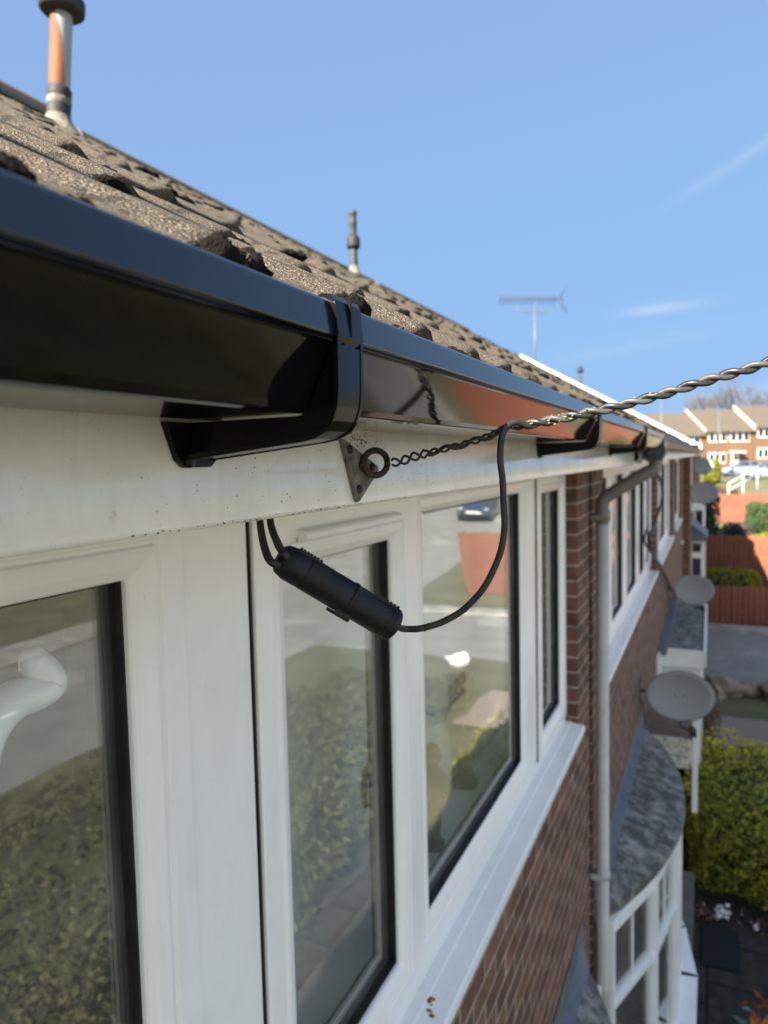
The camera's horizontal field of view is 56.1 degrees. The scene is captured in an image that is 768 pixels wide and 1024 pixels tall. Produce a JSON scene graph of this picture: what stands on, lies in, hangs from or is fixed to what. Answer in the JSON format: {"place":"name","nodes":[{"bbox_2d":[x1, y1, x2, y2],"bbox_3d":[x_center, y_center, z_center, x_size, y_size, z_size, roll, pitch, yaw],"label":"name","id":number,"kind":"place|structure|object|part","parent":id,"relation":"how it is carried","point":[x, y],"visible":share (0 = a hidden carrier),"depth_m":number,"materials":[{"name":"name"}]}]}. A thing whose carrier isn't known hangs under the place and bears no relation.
{"place":"outdoors","nodes":[
{"label":"outdoors","id":0,"kind":"place"},
{"bbox_2d":[0,0,767,413],"label":"sky","id":1,"kind":"structure","parent":0,"point":[614,152],"materials":[{"name":"blue"}]},
{"bbox_2d":[520,355,707,604],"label":"brick house","id":2,"kind":"structure","parent":0,"point":[694,534],"depth_m":16.66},
{"bbox_2d":[499,285,567,361],"bbox_3d":[3.803,-4.443,18.411,1.707,2.515,0.440,-1,4,3],"label":"tv aerial","id":3,"kind":"object","parent":2,"relation":"attached to","point":[532,299],"visible":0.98,"depth_m":18.34,"materials":[{"name":"metal"}]},
{"bbox_2d":[577,366,582,384],"bbox_3d":[6.859,-4.531,25.155,0.193,1.116,0.193,1,4,24],"label":"chimney cowl","id":4,"kind":"object","parent":2,"relation":"on","point":[580,370],"visible":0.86,"depth_m":25.10,"materials":[{"name":"grey plastic"}]},
{"bbox_2d":[691,456,694,512],"bbox_3d":[7.728,-0.751,18.132,0.163,1.356,3.052,1,4,24],"label":"window","id":5,"kind":"structure","parent":2,"relation":"in","point":[692,507],"depth_m":19.32,"materials":[{"name":"white plastic"}]},
{"bbox_2d":[694,457,713,478],"bbox_3d":[8.625,-1.192,19.598,0.483,0.584,0.541,-5,6,-44],"label":"satellite dish","id":6,"kind":"object","parent":2,"relation":"attached to","point":[703,466],"visible":0.92,"depth_m":19.65,"materials":[{"name":"grey paint"}]},
{"bbox_2d":[691,482,718,506],"bbox_3d":[7.214,-0.377,16.353,0.502,0.608,0.577,-5,5,-42],"label":"satellite dish","id":7,"kind":"object","parent":2,"relation":"attached to","point":[705,493],"visible":0.91,"depth_m":16.40,"materials":[{"name":"grey paint"}]},
{"bbox_2d":[634,474,767,1023],"bbox_3d":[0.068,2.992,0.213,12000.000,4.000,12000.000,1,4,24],"label":"ground","id":8,"kind":"structure","parent":0,"point":[756,708],"depth_m":13.98,"materials":[{"name":"grey concrete"}]},
{"bbox_2d":[0,0,664,1023],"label":"brick house","id":9,"kind":"structure","parent":8,"relation":"on","point":[212,790],"depth_m":1.10,"materials":[{"name":"tile"}]},
{"bbox_2d":[0,646,67,762],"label":"swan ornament","id":10,"kind":"object","parent":9,"relation":"on","point":[41,684],"visible":1,"depth_m":0.83,"materials":[{"name":"white ceramic"}]},
{"bbox_2d":[0,475,585,1023],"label":"window","id":11,"kind":"structure","parent":9,"relation":"in","point":[183,632],"depth_m":1.11,"materials":[{"name":"white plastic"}]},
{"bbox_2d":[340,439,389,501],"bbox_3d":[-0.013,-0.042,0.731,0.030,0.063,0.082,1,4,24],"label":"eye plate","id":12,"kind":"object","parent":9,"relation":"attached to","point":[362,471],"visible":1,"depth_m":0.73,"materials":[{"name":"metal"}]},
{"bbox_2d":[256,420,531,639],"bbox_3d":[0.011,0.016,0.671,0.277,0.203,0.104,-1,4,0],"label":"cable joint","id":13,"kind":"object","parent":9,"relation":"hanging from","point":[345,598],"visible":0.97,"depth_m":0.65,"materials":[{"name":"black plastic"}]},
{"bbox_2d":[426,996,435,1017],"bbox_3d":[0.108,1.177,1.733,0.035,0.013,0.108,-1,4,-1],"label":"moss debris","id":14,"kind":"object","parent":9,"relation":"on","point":[428,1009],"visible":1,"depth_m":1.72,"materials":[{"name":"plant"}]},
{"bbox_2d":[426,742,447,852],"bbox_3d":[0.161,0.901,2.284,0.098,0.341,0.109,-2,4,-16],"label":"figurine","id":15,"kind":"object","parent":9,"relation":"on","point":[436,785],"visible":0.91,"depth_m":2.26,"materials":[{"name":"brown wood"}]},
{"bbox_2d":[449,671,479,789],"bbox_3d":[0.314,0.817,2.714,0.136,0.441,0.127,-3,4,-23],"label":"figurine","id":16,"kind":"object","parent":9,"relation":"on","point":[464,709],"visible":1,"depth_m":2.68,"materials":[{"name":"beige ceramic"}]},
{"bbox_2d":[387,356,767,469],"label":"twisted cable","id":17,"kind":"object","parent":9,"relation":"attached to","point":[670,392],"visible":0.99,"depth_m":0.69,"materials":[{"name":"grey metal"}]},
{"bbox_2d":[553,918,610,1023],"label":"bow window","id":18,"kind":"structure","parent":9,"relation":"in","point":[581,1001],"depth_m":3.33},
{"bbox_2d":[76,127,697,1023],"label":"brick house","id":19,"kind":"structure","parent":8,"relation":"on","point":[646,805],"depth_m":5.32,"materials":[{"name":"tile"}]},
{"bbox_2d":[590,439,667,1014],"bbox_3d":[1.329,2.135,3.921,0.380,5.025,0.120,1,4,24],"label":"downpipe","id":20,"kind":"object","parent":19,"relation":"attached to","point":[600,516],"visible":0.98,"depth_m":3.87,"materials":[{"name":"plastic"}]},
{"bbox_2d":[603,463,658,683],"bbox_3d":[2.184,0.215,6.324,0.163,1.356,4.452,1,4,24],"label":"window","id":21,"kind":"structure","parent":19,"relation":"in","point":[630,598],"depth_m":5.86,"materials":[{"name":"white plastic"}]},
{"bbox_2d":[593,706,697,1023],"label":"bow window","id":22,"kind":"structure","parent":19,"relation":"in","point":[646,823],"depth_m":4.98,"materials":[{"name":"plastic"}]},
{"bbox_2d":[643,524,661,565],"bbox_3d":[2.757,0.392,7.351,0.020,0.664,2.376,1,4,24],"label":"aerial cable","id":23,"kind":"object","parent":19,"relation":"attached to","point":[644,540],"visible":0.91,"depth_m":6.46,"materials":[{"name":"grey plastic"}]},
{"bbox_2d":[644,451,679,602],"bbox_3d":[3.531,0.807,8.956,0.202,3.085,11.299,0,4,23],"label":"aerial cable","id":24,"kind":"object","parent":19,"relation":"attached to","point":[646,453],"visible":0.83,"depth_m":7.41,"materials":[{"name":"black plastic"}]},
{"bbox_2d":[639,671,715,737],"bbox_3d":[2.526,1.706,6.366,0.633,0.574,0.469,3,6,44],"label":"satellite dish","id":25,"kind":"object","parent":19,"relation":"attached to","point":[680,697],"visible":1,"depth_m":6.40,"materials":[{"name":"grey paint"}]},
{"bbox_2d":[375,281,707,813],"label":"brick house","id":26,"kind":"structure","parent":8,"relation":"on","point":[681,637],"depth_m":9.91,"materials":[{"name":"tile"}]},
{"bbox_2d":[658,460,674,566],"bbox_3d":[3.984,-0.107,10.276,0.163,1.356,3.502,1,4,24],"label":"window","id":27,"kind":"structure","parent":26,"relation":"in","point":[665,540],"depth_m":10.90,"materials":[{"name":"white plastic"}]},
{"bbox_2d":[667,575,714,611],"bbox_3d":[4.364,1.202,10.384,0.642,0.574,0.463,2,5,42],"label":"satellite dish","id":28,"kind":"object","parent":26,"relation":"attached to","point":[693,590],"visible":1,"depth_m":10.42,"materials":[{"name":"grey paint"}]},
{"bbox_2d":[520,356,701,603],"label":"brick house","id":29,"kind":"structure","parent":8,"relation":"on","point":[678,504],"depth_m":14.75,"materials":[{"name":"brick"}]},
{"bbox_2d":[675,458,682,530],"bbox_3d":[5.648,-0.405,13.929,0.163,1.356,2.652,1,4,24],"label":"window","id":30,"kind":"structure","parent":29,"relation":"in","point":[678,520],"depth_m":14.94,"materials":[{"name":"white plastic"}]},
{"bbox_2d":[660,399,661,424],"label":"street lamp","id":31,"kind":"object","parent":8,"relation":"on","point":[660,411],"depth_m":64.97,"materials":[{"name":"metal"}]},
{"bbox_2d":[640,413,705,456],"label":"terraced house","id":32,"kind":"structure","parent":8,"relation":"on","point":[684,425],"depth_m":88.30,"materials":[{"name":"beige brick"}]},
{"bbox_2d":[684,436,699,443],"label":"window","id":33,"kind":"structure","parent":32,"relation":"in","point":[696,439],"depth_m":87.07,"materials":[{"name":"white paint"}]},
{"bbox_2d":[695,456,699,482],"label":"brick house","id":34,"kind":"structure","parent":8,"relation":"on","point":[697,475],"depth_m":24.64,"materials":[{"name":"brick"}]},
{"bbox_2d":[680,388,731,409],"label":"bare tree","id":35,"kind":"object","parent":8,"relation":"on","point":[700,400],"visible":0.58,"depth_m":115.35,"materials":[{"name":"brown plant"}]},
{"bbox_2d":[703,479,720,571],"bbox_3d":[11.352,0.782,25.488,1.068,3.845,1.768,1,4,24],"label":"shrub","id":36,"kind":"object","parent":8,"relation":"on","point":[711,520],"visible":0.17,"depth_m":24.91,"materials":[{"name":"green plant"}]},
{"bbox_2d":[702,459,721,483],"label":"shrub","id":37,"kind":"object","parent":8,"relation":"on","point":[714,474],"visible":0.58,"depth_m":56.46,"materials":[{"name":"yellow plant"}]},
{"bbox_2d":[703,675,721,749],"bbox_3d":[5.715,3.576,12.884,0.616,0.986,2.502,1,4,24],"label":"shrub","id":38,"kind":"object","parent":8,"relation":"on","point":[708,720],"visible":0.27,"depth_m":12.11,"materials":[{"name":"green plant"}]},
{"bbox_2d":[706,408,720,459],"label":"street lamp","id":39,"kind":"object","parent":8,"relation":"on","point":[718,431],"visible":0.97,"depth_m":67.66,"materials":[{"name":"metal"}]},
{"bbox_2d":[716,691,719,754],"bbox_3d":[6.002,3.831,12.950,0.070,0.250,3.300,1,4,24],"label":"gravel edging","id":40,"kind":"object","parent":8,"relation":"on","point":[718,730],"visible":0.26,"depth_m":12.41,"materials":[{"name":"grey gravel"}]},
{"bbox_2d":[683,408,756,467],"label":"terraced house","id":41,"kind":"structure","parent":8,"relation":"on","point":[737,429],"depth_m":88.49,"materials":[{"name":"orange brick"}]},
{"bbox_2d":[708,453,725,462],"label":"window","id":42,"kind":"structure","parent":41,"relation":"in","point":[710,455],"depth_m":87.94,"materials":[{"name":"white paint"}]},
{"bbox_2d":[708,432,726,441],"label":"window","id":43,"kind":"structure","parent":41,"relation":"in","point":[713,436],"depth_m":87.71,"materials":[{"name":"white paint"}]},
{"bbox_2d":[731,454,738,464],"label":"door","id":44,"kind":"structure","parent":41,"relation":"in","point":[734,457],"depth_m":88.42,"materials":[{"name":"white paint"}]},
{"bbox_2d":[730,432,749,441],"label":"window","id":45,"kind":"structure","parent":41,"relation":"in","point":[734,436],"depth_m":88.40,"materials":[{"name":"white paint"}]},
{"bbox_2d":[714,685,726,701],"bbox_3d":[6.640,3.706,14.691,0.637,0.382,0.414,1,4,24],"label":"rock","id":46,"kind":"object","parent":8,"relation":"on","point":[722,696],"visible":0.16,"depth_m":14.51,"materials":[{"name":"stone"}]},
{"bbox_2d":[712,718,729,739],"bbox_3d":[5.699,3.846,12.705,0.749,0.498,0.473,1,4,24],"label":"rock","id":47,"kind":"object","parent":8,"relation":"on","point":[727,733],"visible":0.17,"depth_m":12.52,"materials":[{"name":"stone"}]},
{"bbox_2d":[678,727,767,910],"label":"hedge","id":48,"kind":"object","parent":8,"relation":"on","point":[728,820],"visible":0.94,"depth_m":8.23,"materials":[{"name":"green plant"}]},
{"bbox_2d":[716,485,737,504],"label":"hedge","id":49,"kind":"object","parent":8,"relation":"on","point":[722,490],"visible":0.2,"depth_m":42.78,"materials":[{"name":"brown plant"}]},
{"bbox_2d":[697,378,760,408],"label":"bare tree","id":50,"kind":"object","parent":8,"relation":"on","point":[726,395],"visible":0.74,"depth_m":112.51,"materials":[{"name":"brown plant"}]},
{"bbox_2d":[711,676,747,697],"bbox_3d":[7.103,3.653,14.904,0.780,0.503,0.493,1,4,24],"label":"rock","id":51,"kind":"object","parent":8,"relation":"on","point":[730,687],"visible":0.56,"depth_m":14.73,"materials":[{"name":"stone"}]},
{"bbox_2d":[694,892,767,933],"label":"flower bed","id":52,"kind":"object","parent":8,"relation":"on","point":[698,897],"depth_m":7.83,"materials":[{"name":"soil"}]},
{"bbox_2d":[694,897,767,934],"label":"flower clump","id":53,"kind":"object","parent":52,"relation":"on","point":[717,914],"visible":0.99,"depth_m":7.66,"materials":[{"name":"white plant"}]},
{"bbox_2d":[705,565,762,621],"bbox_3d":[10.305,2.471,21.742,2.135,1.722,1.168,1,4,24],"label":"hedge","id":54,"kind":"object","parent":8,"relation":"on","point":[720,576],"visible":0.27,"depth_m":21.38,"materials":[{"name":"green plant"}]},
{"bbox_2d":[705,535,767,604],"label":"fence","id":55,"kind":"object","parent":8,"relation":"on","point":[720,551],"visible":0.3,"depth_m":22.77,"materials":[{"name":"orange wood"}]},
{"bbox_2d":[705,585,767,625],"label":"fence","id":56,"kind":"object","parent":8,"relation":"on","point":[760,616],"visible":0.64,"depth_m":20.84,"materials":[{"name":"brown wood"}]},
{"bbox_2d":[720,521,755,549],"bbox_3d":[14.937,1.094,30.407,1.414,1.414,1.605,1,4,24],"label":"shrub","id":57,"kind":"object","parent":8,"relation":"on","point":[742,529],"visible":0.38,"depth_m":30.00,"materials":[{"name":"green plant"}]},
{"bbox_2d":[712,379,767,408],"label":"bare tree","id":58,"kind":"object","parent":8,"relation":"on","point":[760,398],"visible":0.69,"depth_m":113.19,"materials":[{"name":"brown plant"}]},
{"bbox_2d":[713,493,767,521],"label":"fence","id":59,"kind":"object","parent":8,"relation":"on","point":[738,501],"visible":0.4,"depth_m":36.92,"materials":[{"name":"orange wood"}]},
{"bbox_2d":[721,461,760,476],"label":"parked car","id":60,"kind":"object","parent":8,"relation":"on","point":[736,468],"visible":0.46,"depth_m":70.90,"materials":[{"name":"blue paint"}]},
{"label":"side window","id":61,"kind":"part","parent":60,"relation":"part of","materials":[{"name":"grey glass"}]},
{"bbox_2d":[728,467,757,493],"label":"handrail","id":62,"kind":"object","parent":8,"relation":"on","point":[744,481],"visible":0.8,"depth_m":41.20,"materials":[{"name":"white metal"}]},
{"bbox_2d":[720,715,767,763],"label":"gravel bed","id":63,"kind":"object","parent":8,"relation":"on","point":[754,729],"depth_m":12.97,"materials":[{"name":"grey gravel"}]},
{"bbox_2d":[731,405,767,462],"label":"terraced house","id":64,"kind":"structure","parent":8,"relation":"on","point":[756,417],"depth_m":89.36,"materials":[{"name":"orange brick"}]},
{"bbox_2d":[757,448,767,458],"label":"window","id":65,"kind":"structure","parent":64,"relation":"in","point":[762,453],"depth_m":89.25,"materials":[{"name":"white paint"}]},
{"bbox_2d":[758,428,767,437],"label":"window","id":66,"kind":"structure","parent":64,"relation":"in","point":[762,432],"depth_m":89.07,"materials":[{"name":"white paint"}]},
{"bbox_2d":[740,681,762,696],"bbox_3d":[7.556,3.682,14.871,0.499,0.368,0.404,-1,4,-2],"label":"rock","id":67,"kind":"object","parent":8,"relation":"on","point":[752,690],"visible":0.58,"depth_m":14.73,"materials":[{"name":"stone"}]},
{"bbox_2d":[740,462,767,478],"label":"parked car","id":68,"kind":"object","parent":8,"relation":"on","point":[763,469],"visible":0.89,"depth_m":62.91,"materials":[{"name":"silver metal"}]},
{"bbox_2d":[744,501,767,534],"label":"shrub","id":69,"kind":"object","parent":8,"relation":"on","point":[757,517],"visible":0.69,"depth_m":33.16,"materials":[{"name":"green plant"}]},
{"bbox_2d":[751,531,767,585],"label":"shrub","id":70,"kind":"object","parent":8,"relation":"on","point":[762,534],"visible":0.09,"depth_m":24.78,"materials":[{"name":"yellow plant"}]},
{"bbox_2d":[757,681,767,700],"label":"rock","id":71,"kind":"object","parent":8,"relation":"on","point":[763,687],"visible":0.96,"depth_m":14.52,"materials":[{"name":"stone"}]},
{"bbox_2d":[644,918,767,1023],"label":"garden path","id":72,"kind":"structure","parent":0,"point":[723,996],"depth_m":6.79,"materials":[{"name":"grey concrete"}]},
{"bbox_2d":[682,870,694,955],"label":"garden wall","id":73,"kind":"structure","parent":72,"relation":"on","point":[688,899],"depth_m":7.15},
{"bbox_2d":[700,924,740,973],"bbox_3d":[3.396,4.397,7.268,0.360,0.025,0.650,1,4,24],"label":"doormat","id":74,"kind":"object","parent":72,"relation":"on","point":[720,948],"visible":1,"depth_m":7.23,"materials":[{"name":"black"}]},
{"bbox_2d":[732,990,767,1023],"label":"leafy plant","id":75,"kind":"object","parent":72,"relation":"on","point":[754,1019],"visible":1,"depth_m":5.52,"materials":[{"name":"orange plant"}]},
{"bbox_2d":[703,631,767,683],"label":"side road","id":76,"kind":"structure","parent":0,"point":[739,657],"depth_m":17.64,"materials":[{"name":"grey asphalt"}]},
{"bbox_2d":[707,623,767,634],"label":"pavement","id":77,"kind":"structure","parent":0,"point":[742,629],"depth_m":20.11,"materials":[{"name":"concrete"}]}
]}

